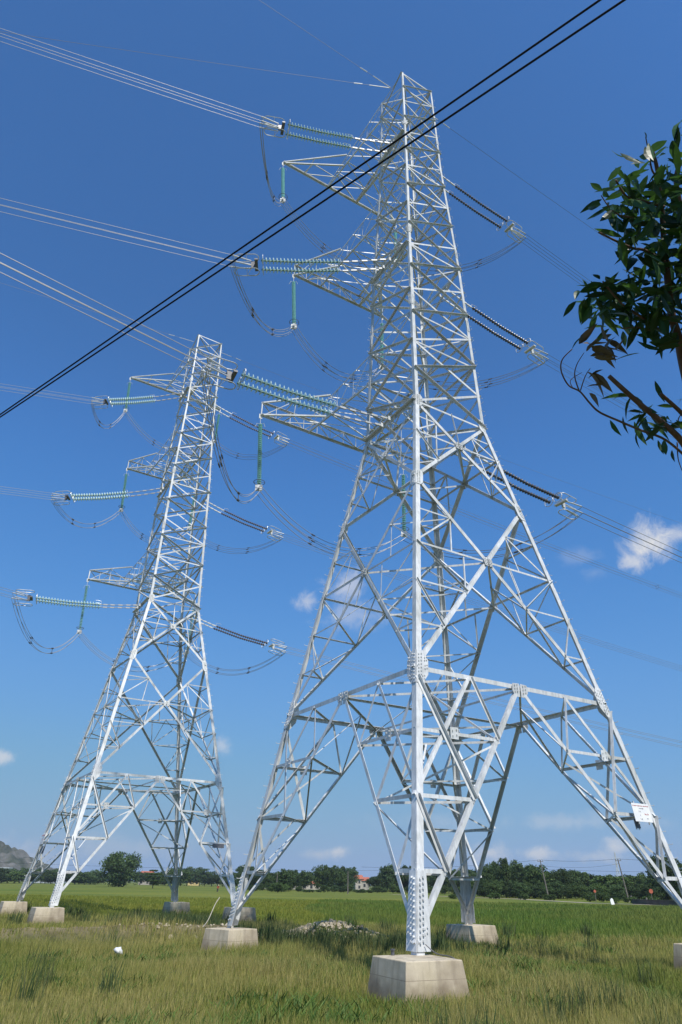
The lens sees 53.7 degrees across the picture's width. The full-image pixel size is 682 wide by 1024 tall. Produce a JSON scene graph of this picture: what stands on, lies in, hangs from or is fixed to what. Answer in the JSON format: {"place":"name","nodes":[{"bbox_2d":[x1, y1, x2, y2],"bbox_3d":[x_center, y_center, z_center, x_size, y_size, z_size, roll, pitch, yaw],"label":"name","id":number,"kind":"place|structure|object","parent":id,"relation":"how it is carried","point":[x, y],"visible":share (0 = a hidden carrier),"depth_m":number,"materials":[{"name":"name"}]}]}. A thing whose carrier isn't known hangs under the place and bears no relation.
{"place":"outdoors","nodes":[
{"label":"outdoors","id":0,"kind":"place"},
{"bbox_2d":[0,841,67,881],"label":"hill","id":1,"kind":"structure","parent":0,"point":[14,858],"depth_m":822.96,"materials":[{"name":"stone"}]},
{"bbox_2d":[0,0,600,414],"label":"overhead cable","id":2,"kind":"object","parent":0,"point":[438,111],"visible":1,"depth_m":7.90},
{"bbox_2d":[0,0,625,417],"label":"overhead cable","id":3,"kind":"object","parent":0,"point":[354,180],"visible":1,"depth_m":7.64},
{"bbox_2d":[0,881,681,1023],"bbox_3d":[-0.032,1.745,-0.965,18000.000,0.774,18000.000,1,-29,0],"label":"ground","id":4,"kind":"structure","parent":0,"point":[135,889],"depth_m":128.83,"materials":[{"name":"plant"}]},
{"bbox_2d":[0,901,26,915],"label":"concrete footing","id":5,"kind":"object","parent":4,"relation":"on","point":[12,905],"visible":0.66,"depth_m":47.91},
{"bbox_2d":[5,870,25,883],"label":"tree","id":6,"kind":"object","parent":4,"relation":"on","point":[15,876],"visible":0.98,"depth_m":362.80,"materials":[{"name":"green plant"}]},
{"bbox_2d":[26,907,64,924],"bbox_3d":[-17.192,23.661,39.252,1.855,1.095,1.855,17,-33,-27],"label":"concrete footing","id":7,"kind":"object","parent":4,"relation":"on","point":[43,914],"visible":0.56,"depth_m":38.76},
{"bbox_2d":[41,870,56,883],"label":"tree","id":8,"kind":"object","parent":4,"relation":"on","point":[50,876],"visible":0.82,"depth_m":379.07,"materials":[{"name":"green plant"}]},
{"bbox_2d":[74,872,98,884],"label":"tree","id":9,"kind":"object","parent":4,"relation":"on","point":[82,878],"visible":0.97,"depth_m":366.54,"materials":[{"name":"green plant"}]},
{"bbox_2d":[98,851,142,886],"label":"tree","id":10,"kind":"object","parent":4,"relation":"on","point":[122,871],"visible":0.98,"depth_m":277.09,"materials":[{"name":"green plant"}]},
{"bbox_2d":[144,870,164,887],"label":"tree","id":11,"kind":"object","parent":4,"relation":"on","point":[153,881],"visible":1,"depth_m":241.94,"materials":[{"name":"green plant"}]},
{"bbox_2d":[162,902,189,913],"bbox_3d":[-13.205,31.868,53.962,1.855,1.095,1.855,17,-33,-27],"label":"concrete footing","id":12,"kind":"object","parent":4,"relation":"on","point":[171,906],"visible":0.54,"depth_m":53.49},
{"bbox_2d":[16,334,235,906],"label":"lattice tower","id":13,"kind":"structure","parent":12,"relation":"on","point":[94,774],"depth_m":55.00,"materials":[{"name":"metal"}]},
{"bbox_2d":[12,589,136,608],"bbox_3d":[-21.388,7.555,54.588,9.707,1.260,1.362,12,-31,-20],"label":"tension string","id":14,"kind":"object","parent":13,"relation":"attached to","point":[29,597],"visible":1,"depth_m":54.02,"materials":[{"name":"teal glass"}]},
{"bbox_2d":[76,582,89,633],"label":"jumper string","id":15,"kind":"object","parent":13,"relation":"hanging from","point":[82,615],"visible":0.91,"depth_m":62.20,"materials":[{"name":"teal glass"}]},
{"bbox_2d":[12,593,77,653],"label":"jumper bundle","id":16,"kind":"object","parent":15,"relation":"hanging from","point":[30,642],"visible":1,"depth_m":54.28,"materials":[{"name":"metal"}]},
{"bbox_2d":[79,630,182,671],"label":"jumper bundle","id":17,"kind":"object","parent":15,"relation":"hanging from","point":[147,667],"visible":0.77,"depth_m":61.99,"materials":[{"name":"metal"}]},
{"bbox_2d":[51,488,160,505],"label":"tension string","id":18,"kind":"object","parent":13,"relation":"attached to","point":[72,495],"visible":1,"depth_m":61.12,"materials":[{"name":"teal glass"}]},
{"bbox_2d":[118,472,128,511],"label":"jumper string","id":19,"kind":"object","parent":13,"relation":"hanging from","point":[124,489],"visible":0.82,"depth_m":69.50,"materials":[{"name":"teal glass"}]},
{"bbox_2d":[51,494,121,527],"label":"jumper bundle","id":20,"kind":"object","parent":19,"relation":"hanging from","point":[72,523],"visible":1,"depth_m":62.45,"materials":[{"name":"metal"}]},
{"bbox_2d":[91,393,181,408],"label":"tension string","id":21,"kind":"object","parent":13,"relation":"attached to","point":[104,401],"visible":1,"depth_m":67.13,"materials":[{"name":"teal glass"}]},
{"bbox_2d":[184,608,194,653],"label":"jumper string","id":22,"kind":"object","parent":13,"relation":"hanging from","point":[189,632],"visible":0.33,"depth_m":67.08,"materials":[{"name":"teal glass"}]},
{"bbox_2d":[188,647,286,674],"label":"jumper bundle","id":23,"kind":"object","parent":22,"relation":"hanging from","point":[239,669],"visible":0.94,"depth_m":62.42,"materials":[{"name":"metal"}]},
{"bbox_2d":[187,495,193,529],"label":"jumper string","id":24,"kind":"object","parent":13,"relation":"hanging from","point":[190,518],"visible":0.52,"depth_m":72.39,"materials":[{"name":"teal glass"}]},
{"bbox_2d":[189,531,283,553],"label":"jumper bundle","id":25,"kind":"object","parent":24,"relation":"hanging from","point":[236,548],"visible":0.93,"depth_m":68.45,"materials":[{"name":"metal"}]},
{"bbox_2d":[192,616,286,655],"bbox_3d":[-9.010,11.140,60.029,9.272,1.860,1.284,18,-33,-28],"label":"tension string","id":26,"kind":"object","parent":13,"relation":"attached to","point":[272,645],"visible":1,"depth_m":60.37,"materials":[{"name":"metal"}]},
{"bbox_2d":[286,647,681,747],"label":"conductor bundle","id":27,"kind":"object","parent":26,"relation":"attached to","point":[498,700],"visible":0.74,"depth_m":62.95,"materials":[{"name":"metal"}]},
{"bbox_2d":[204,500,283,541],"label":"tension string","id":28,"kind":"object","parent":13,"relation":"attached to","point":[268,532],"visible":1,"depth_m":65.88,"materials":[{"name":"metal"}]},
{"bbox_2d":[284,534,680,669],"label":"conductor bundle","id":29,"kind":"object","parent":28,"relation":"attached to","point":[483,604],"visible":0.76,"depth_m":74.57,"materials":[{"name":"metal"}]},
{"bbox_2d":[212,405,289,446],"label":"tension string","id":30,"kind":"object","parent":13,"relation":"attached to","point":[277,436],"visible":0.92,"depth_m":70.92,"materials":[{"name":"glass"}]},
{"bbox_2d":[288,440,679,596],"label":"conductor bundle","id":31,"kind":"object","parent":30,"relation":"attached to","point":[488,522],"visible":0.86,"depth_m":82.34,"materials":[{"name":"metal"}]},
{"bbox_2d":[166,869,191,884],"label":"tree","id":32,"kind":"object","parent":4,"relation":"on","point":[185,873],"visible":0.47,"depth_m":308.77,"materials":[{"name":"green plant"}]},
{"bbox_2d":[189,867,211,884],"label":"tree","id":33,"kind":"object","parent":4,"relation":"on","point":[196,878],"visible":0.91,"depth_m":418.06,"materials":[{"name":"green plant"}]},
{"bbox_2d":[206,874,221,885],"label":"tree","id":34,"kind":"object","parent":4,"relation":"on","point":[213,878],"visible":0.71,"depth_m":410.65,"materials":[{"name":"green plant"}]},
{"bbox_2d":[201,927,257,952],"bbox_3d":[-4.136,16.153,25.103,1.632,1.095,1.632,-23,-37,36],"label":"concrete footing","id":35,"kind":"object","parent":4,"relation":"on","point":[212,936],"visible":0.49,"depth_m":24.81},
{"bbox_2d":[227,72,681,955],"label":"lattice tower","id":36,"kind":"structure","parent":35,"relation":"on","point":[419,906],"depth_m":30.59,"materials":[{"name":"metal"}]},
{"bbox_2d":[5,32,388,87],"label":"ground wire","id":37,"kind":"object","parent":36,"relation":"attached to","point":[217,63],"visible":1,"depth_m":46.35,"materials":[{"name":"metal"}]},
{"bbox_2d":[253,418,264,490],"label":"jumper string","id":38,"kind":"object","parent":36,"relation":"hanging from","point":[259,466],"visible":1,"depth_m":39.22,"materials":[{"name":"teal glass"}]},
{"bbox_2d":[257,486,404,556],"bbox_3d":[-0.337,1.166,40.057,10.346,2.825,0.473,18,-33,-28],"label":"jumper bundle","id":39,"kind":"object","parent":38,"relation":"hanging from","point":[308,537],"visible":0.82,"depth_m":38.97,"materials":[{"name":"metal"}]},
{"bbox_2d":[279,167,287,203],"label":"jumper string","id":40,"kind":"object","parent":36,"relation":"hanging from","point":[283,194],"visible":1,"depth_m":51.19,"materials":[{"name":"teal glass"}]},
{"bbox_2d":[259,117,283,206],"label":"jumper bundle","id":41,"kind":"object","parent":40,"relation":"hanging from","point":[267,179],"visible":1,"depth_m":43.62,"materials":[{"name":"metal"}]},
{"bbox_2d":[281,198,394,271],"bbox_3d":[0.044,-20.507,52.063,10.488,3.423,0.474,18,-33,-27],"label":"jumper bundle","id":42,"kind":"object","parent":40,"relation":"hanging from","point":[324,245],"visible":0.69,"depth_m":50.70,"materials":[{"name":"metal"}]},
{"bbox_2d":[289,278,298,329],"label":"jumper string","id":43,"kind":"object","parent":36,"relation":"hanging from","point":[293,319],"visible":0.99,"depth_m":46.20,"materials":[{"name":"teal glass"}]},
{"bbox_2d":[230,256,294,336],"bbox_3d":[-4.682,-12.638,41.171,0.366,4.043,8.324,-10,-31,19],"label":"jumper bundle","id":44,"kind":"object","parent":43,"relation":"hanging from","point":[252,315],"visible":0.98,"depth_m":39.30,"materials":[{"name":"metal"}]},
{"bbox_2d":[201,356,387,425],"bbox_3d":[-1.984,-5.327,31.504,9.361,1.189,1.276,15,-32,-23],"label":"tension string","id":45,"kind":"object","parent":36,"relation":"attached to","point":[230,375],"visible":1,"depth_m":30.86,"materials":[{"name":"teal glass"}]},
{"bbox_2d":[0,253,206,369],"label":"conductor bundle","id":46,"kind":"object","parent":45,"relation":"attached to","point":[97,311],"visible":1,"depth_m":26.67,"materials":[{"name":"metal"}]},
{"bbox_2d":[201,360,259,503],"bbox_3d":[-5.379,-2.648,33.205,0.362,3.479,10.586,-3,-29,7],"label":"jumper bundle","id":47,"kind":"object","parent":45,"relation":"hanging from","point":[221,464],"visible":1,"depth_m":30.69,"materials":[{"name":"metal"}]},
{"bbox_2d":[230,254,388,275],"bbox_3d":[-1.769,-13.940,38.237,8.985,1.511,1.280,2,-29,-1],"label":"tension string","id":48,"kind":"object","parent":36,"relation":"attached to","point":[254,264],"visible":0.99,"depth_m":38.19,"materials":[{"name":"teal glass"}]},
{"bbox_2d":[0,198,231,265],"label":"conductor bundle","id":49,"kind":"object","parent":48,"relation":"attached to","point":[111,231],"visible":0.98,"depth_m":35.38,"materials":[{"name":"metal"}]},
{"bbox_2d":[260,115,390,152],"bbox_3d":[-0.959,-23.936,43.361,8.602,1.475,1.277,9,-30,-13],"label":"tension string","id":50,"kind":"object","parent":36,"relation":"attached to","point":[280,128],"visible":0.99,"depth_m":43.02,"materials":[{"name":"teal glass"}]},
{"bbox_2d":[0,28,261,126],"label":"conductor bundle","id":51,"kind":"object","parent":50,"relation":"attached to","point":[128,76],"visible":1,"depth_m":39.35,"materials":[{"name":"metal"}]},
{"bbox_2d":[377,323,385,369],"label":"jumper string","id":52,"kind":"object","parent":36,"relation":"hanging from","point":[382,345],"visible":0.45,"depth_m":49.77,"materials":[{"name":"teal glass"}]},
{"bbox_2d":[293,325,382,382],"bbox_3d":[-0.132,-10.345,46.430,7.306,2.823,0.474,18,-33,-28],"label":"jumper bundle","id":53,"kind":"object","parent":52,"relation":"hanging from","point":[327,363],"visible":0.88,"depth_m":45.51,"materials":[{"name":"metal"}]},
{"bbox_2d":[381,355,547,390],"bbox_3d":[8.266,-9.759,46.436,11.525,3.568,0.372,-8,-30,16],"label":"jumper bundle","id":54,"kind":"object","parent":52,"relation":"hanging from","point":[481,380],"visible":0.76,"depth_m":45.24,"materials":[{"name":"metal"}]},
{"bbox_2d":[394,227,399,260],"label":"jumper string","id":55,"kind":"object","parent":36,"relation":"hanging from","point":[395,234],"visible":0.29,"depth_m":56.68,"materials":[{"name":"teal glass"}]},
{"bbox_2d":[397,236,525,274],"bbox_3d":[8.983,-19.899,52.238,10.540,4.024,0.305,-13,-32,24],"label":"jumper bundle","id":56,"kind":"object","parent":55,"relation":"hanging from","point":[475,261],"visible":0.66,"depth_m":50.70,"materials":[{"name":"metal"}]},
{"bbox_2d":[399,470,407,536],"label":"jumper string","id":57,"kind":"object","parent":36,"relation":"hanging from","point":[403,505],"visible":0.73,"depth_m":43.88,"materials":[{"name":"teal glass"}]},
{"bbox_2d":[404,507,581,559],"bbox_3d":[8.930,1.553,40.638,10.990,2.636,0.352,-11,-31,20],"label":"jumper bundle","id":58,"kind":"object","parent":57,"relation":"hanging from","point":[517,551],"visible":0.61,"depth_m":39.69,"materials":[{"name":"metal"}]},
{"bbox_2d":[426,168,525,242],"bbox_3d":[9.709,-21.520,47.722,8.964,1.258,1.284,18,-33,-28],"label":"tension string","id":59,"kind":"object","parent":36,"relation":"attached to","point":[511,226],"visible":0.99,"depth_m":48.14,"materials":[{"name":"metal"}]},
{"bbox_2d":[440,289,547,364],"bbox_3d":[9.775,-11.471,42.691,9.074,1.258,1.282,18,-33,-27],"label":"tension string","id":60,"kind":"object","parent":36,"relation":"attached to","point":[531,350],"visible":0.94,"depth_m":43.07,"materials":[{"name":"glass"}]},
{"bbox_2d":[543,355,681,436],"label":"conductor bundle","id":61,"kind":"object","parent":60,"relation":"attached to","point":[598,388],"visible":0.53,"depth_m":46.77,"materials":[{"name":"metal"}]},
{"bbox_2d":[457,448,582,519],"bbox_3d":[9.938,-1.345,37.197,9.136,1.367,1.282,17,-33,-26],"label":"tension string","id":62,"kind":"object","parent":36,"relation":"attached to","point":[561,502],"visible":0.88,"depth_m":37.71,"materials":[{"name":"metal"}]},
{"bbox_2d":[577,507,681,562],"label":"conductor bundle","id":63,"kind":"object","parent":62,"relation":"attached to","point":[630,534],"visible":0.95,"depth_m":40.74,"materials":[{"name":"metal"}]},
{"bbox_2d":[631,801,652,824],"bbox_3d":[10.522,10.532,23.592,0.920,0.744,0.060,17,-41,-27],"label":"sign board","id":64,"kind":"object","parent":36,"relation":"attached to","point":[641,812],"visible":1,"depth_m":23.56,"materials":[{"name":"white paint"}]},
{"bbox_2d":[222,907,255,921],"bbox_3d":[-6.777,26.917,44.797,1.855,1.095,1.855,17,-33,-27],"label":"concrete footing","id":65,"kind":"object","parent":4,"relation":"on","point":[247,913],"visible":0.41,"depth_m":44.45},
{"bbox_2d":[260,874,277,885],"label":"tree","id":66,"kind":"object","parent":4,"relation":"on","point":[267,879],"visible":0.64,"depth_m":249.63,"materials":[{"name":"green plant"}]},
{"bbox_2d":[273,868,296,891],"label":"tree","id":67,"kind":"object","parent":4,"relation":"on","point":[288,876],"visible":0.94,"depth_m":217.99,"materials":[{"name":"green plant"}]},
{"bbox_2d":[295,870,315,889],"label":"tree","id":68,"kind":"object","parent":4,"relation":"on","point":[303,877],"visible":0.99,"depth_m":250.44,"materials":[{"name":"green plant"}]},
{"bbox_2d":[311,865,328,888],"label":"tree","id":69,"kind":"object","parent":4,"relation":"on","point":[318,874],"visible":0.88,"depth_m":257.60,"materials":[{"name":"green plant"}]},
{"bbox_2d":[0,894,646,925],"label":"ripening rice","id":70,"kind":"object","parent":4,"relation":"on","point":[126,902],"visible":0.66,"depth_m":70.95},
{"bbox_2d":[259,919,388,936],"bbox_3d":[-2.311,20.483,33.162,11.416,0.838,3.859,1,-29,0],"label":"rubble heap","id":71,"kind":"object","parent":4,"relation":"on","point":[332,921],"visible":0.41,"depth_m":32.85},
{"bbox_2d":[323,868,340,890],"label":"tree","id":72,"kind":"object","parent":4,"relation":"on","point":[330,876],"visible":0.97,"depth_m":249.84,"materials":[{"name":"green plant"}]},
{"bbox_2d":[326,865,346,887],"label":"tree","id":73,"kind":"object","parent":4,"relation":"on","point":[343,881],"visible":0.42,"depth_m":274.06,"materials":[{"name":"green plant"}]},
{"bbox_2d":[0,901,680,1023],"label":"dark reeds","id":74,"kind":"object","parent":4,"relation":"on","point":[399,939],"visible":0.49,"depth_m":24.59,"materials":[{"name":"plant"}]},
{"bbox_2d":[0,908,681,1023],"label":"dry grass","id":75,"kind":"structure","parent":4,"relation":"on","point":[11,1016],"depth_m":17.39,"materials":[{"name":"plant"}]},
{"bbox_2d":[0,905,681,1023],"bbox_3d":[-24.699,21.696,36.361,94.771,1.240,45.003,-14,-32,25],"label":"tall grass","id":76,"kind":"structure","parent":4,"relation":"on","point":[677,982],"depth_m":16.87,"materials":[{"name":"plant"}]},
{"bbox_2d":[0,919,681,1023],"bbox_3d":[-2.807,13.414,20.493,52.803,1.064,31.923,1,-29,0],"label":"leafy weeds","id":77,"kind":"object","parent":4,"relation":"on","point":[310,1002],"visible":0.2,"depth_m":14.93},
{"bbox_2d":[346,867,359,884],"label":"tree","id":78,"kind":"object","parent":4,"relation":"on","point":[353,874],"visible":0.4,"depth_m":302.00,"materials":[{"name":"green plant"}]},
{"bbox_2d":[365,876,384,887],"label":"tree","id":79,"kind":"object","parent":4,"relation":"on","point":[374,881],"visible":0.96,"depth_m":271.72,"materials":[{"name":"green plant"}]},
{"bbox_2d":[379,863,403,890],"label":"tree","id":80,"kind":"object","parent":4,"relation":"on","point":[389,877],"visible":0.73,"depth_m":275.30,"materials":[{"name":"green plant"}]},
{"bbox_2d":[397,864,408,891],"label":"tree","id":81,"kind":"object","parent":4,"relation":"on","point":[405,880],"visible":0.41,"depth_m":276.55,"materials":[{"name":"green plant"}]},
{"bbox_2d":[367,954,469,1003],"bbox_3d":[1.807,11.192,15.937,1.855,1.095,1.855,15,-32,-23],"label":"concrete footing","id":82,"kind":"object","parent":4,"relation":"on","point":[403,975],"visible":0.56,"depth_m":15.50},
{"bbox_2d":[446,924,497,944],"bbox_3d":[5.898,19.287,30.442,1.855,1.095,1.855,17,-33,-27],"label":"concrete footing","id":83,"kind":"object","parent":4,"relation":"on","point":[476,932],"visible":0.46,"depth_m":30.03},
{"bbox_2d":[479,863,497,884],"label":"tree","id":84,"kind":"object","parent":4,"relation":"on","point":[488,876],"visible":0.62,"depth_m":177.39,"materials":[{"name":"green plant"}]},
{"bbox_2d":[483,881,502,897],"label":"tree","id":85,"kind":"object","parent":4,"relation":"on","point":[491,888],"visible":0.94,"depth_m":164.71,"materials":[{"name":"green plant"}]},
{"bbox_2d":[305,898,681,939],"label":"rice crop","id":86,"kind":"object","parent":4,"relation":"on","point":[669,916],"visible":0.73,"depth_m":56.33,"materials":[{"name":"green plant"}]},
{"bbox_2d":[495,857,510,897],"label":"tree","id":87,"kind":"object","parent":4,"relation":"on","point":[503,875],"visible":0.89,"depth_m":176.53,"materials":[{"name":"green plant"}]},
{"bbox_2d":[500,881,515,897],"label":"tree","id":88,"kind":"object","parent":4,"relation":"on","point":[506,888],"visible":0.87,"depth_m":170.19,"materials":[{"name":"green plant"}]},
{"bbox_2d":[509,864,525,882],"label":"tree","id":89,"kind":"object","parent":4,"relation":"on","point":[516,870],"visible":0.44,"depth_m":181.81,"materials":[{"name":"green plant"}]},
{"bbox_2d":[511,882,532,898],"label":"tree","id":90,"kind":"object","parent":4,"relation":"on","point":[521,888],"visible":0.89,"depth_m":163.63,"materials":[{"name":"green plant"}]},
{"bbox_2d":[526,885,543,898],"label":"tree","id":91,"kind":"object","parent":4,"relation":"on","point":[537,891],"visible":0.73,"depth_m":166.16,"materials":[{"name":"green plant"}]},
{"bbox_2d":[523,864,554,897],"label":"tree","id":92,"kind":"object","parent":4,"relation":"on","point":[534,873],"visible":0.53,"depth_m":174.48,"materials":[{"name":"green plant"}]},
{"bbox_2d":[542,883,556,896],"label":"tree","id":93,"kind":"object","parent":4,"relation":"on","point":[551,889],"visible":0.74,"depth_m":165.65,"materials":[{"name":"green plant"}]},
{"bbox_2d":[550,880,565,897],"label":"tree","id":94,"kind":"object","parent":4,"relation":"on","point":[558,886],"visible":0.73,"depth_m":166.11,"materials":[{"name":"green plant"}]},
{"bbox_2d":[549,868,576,898],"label":"tree","id":95,"kind":"object","parent":4,"relation":"on","point":[564,877],"visible":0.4,"depth_m":173.78,"materials":[{"name":"green plant"}]},
{"bbox_2d":[560,886,573,899],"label":"tree","id":96,"kind":"object","parent":4,"relation":"on","point":[567,893],"visible":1,"depth_m":161.70,"materials":[{"name":"green plant"}]},
{"bbox_2d":[560,868,582,885],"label":"tree","id":97,"kind":"object","parent":4,"relation":"on","point":[574,875],"visible":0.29,"depth_m":181.58,"materials":[{"name":"green plant"}]},
{"bbox_2d":[588,875,614,885],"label":"tree","id":98,"kind":"object","parent":4,"relation":"on","point":[597,879],"visible":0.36,"depth_m":177.01,"materials":[{"name":"green plant"}]},
{"bbox_2d":[609,884,626,900],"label":"tree","id":99,"kind":"object","parent":4,"relation":"on","point":[620,894],"visible":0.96,"depth_m":159.43,"materials":[{"name":"green plant"}]},
{"bbox_2d":[560,120,681,469],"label":"leafy tree","id":100,"kind":"object","parent":4,"relation":"on","point":[655,319],"visible":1,"depth_m":4.35,"materials":[{"name":"green plant"}]},
{"bbox_2d":[611,876,632,885],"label":"tree","id":101,"kind":"object","parent":4,"relation":"on","point":[618,879],"visible":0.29,"depth_m":175.02,"materials":[{"name":"green plant"}]},
{"bbox_2d":[631,883,646,898],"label":"tree","id":102,"kind":"object","parent":4,"relation":"on","point":[637,892],"visible":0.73,"depth_m":158.39,"materials":[{"name":"green plant"}]},
{"bbox_2d":[641,884,658,896],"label":"tree","id":103,"kind":"object","parent":4,"relation":"on","point":[646,892],"visible":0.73,"depth_m":156.03,"materials":[{"name":"green plant"}]},
{"bbox_2d":[632,899,677,905],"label":"wall","id":104,"kind":"structure","parent":4,"relation":"on","point":[654,902],"depth_m":116.59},
{"bbox_2d":[645,854,681,899],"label":"tree","id":105,"kind":"object","parent":4,"relation":"on","point":[669,872],"visible":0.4,"depth_m":141.25,"materials":[{"name":"green plant"}]},
{"bbox_2d":[673,943,681,970],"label":"concrete footing","id":106,"kind":"object","parent":4,"relation":"on","point":[677,948],"visible":0.55,"depth_m":21.77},
{"bbox_2d":[0,0,681,884],"label":"sky","id":107,"kind":"structure","parent":0,"point":[75,141],"materials":[{"name":"blue"}]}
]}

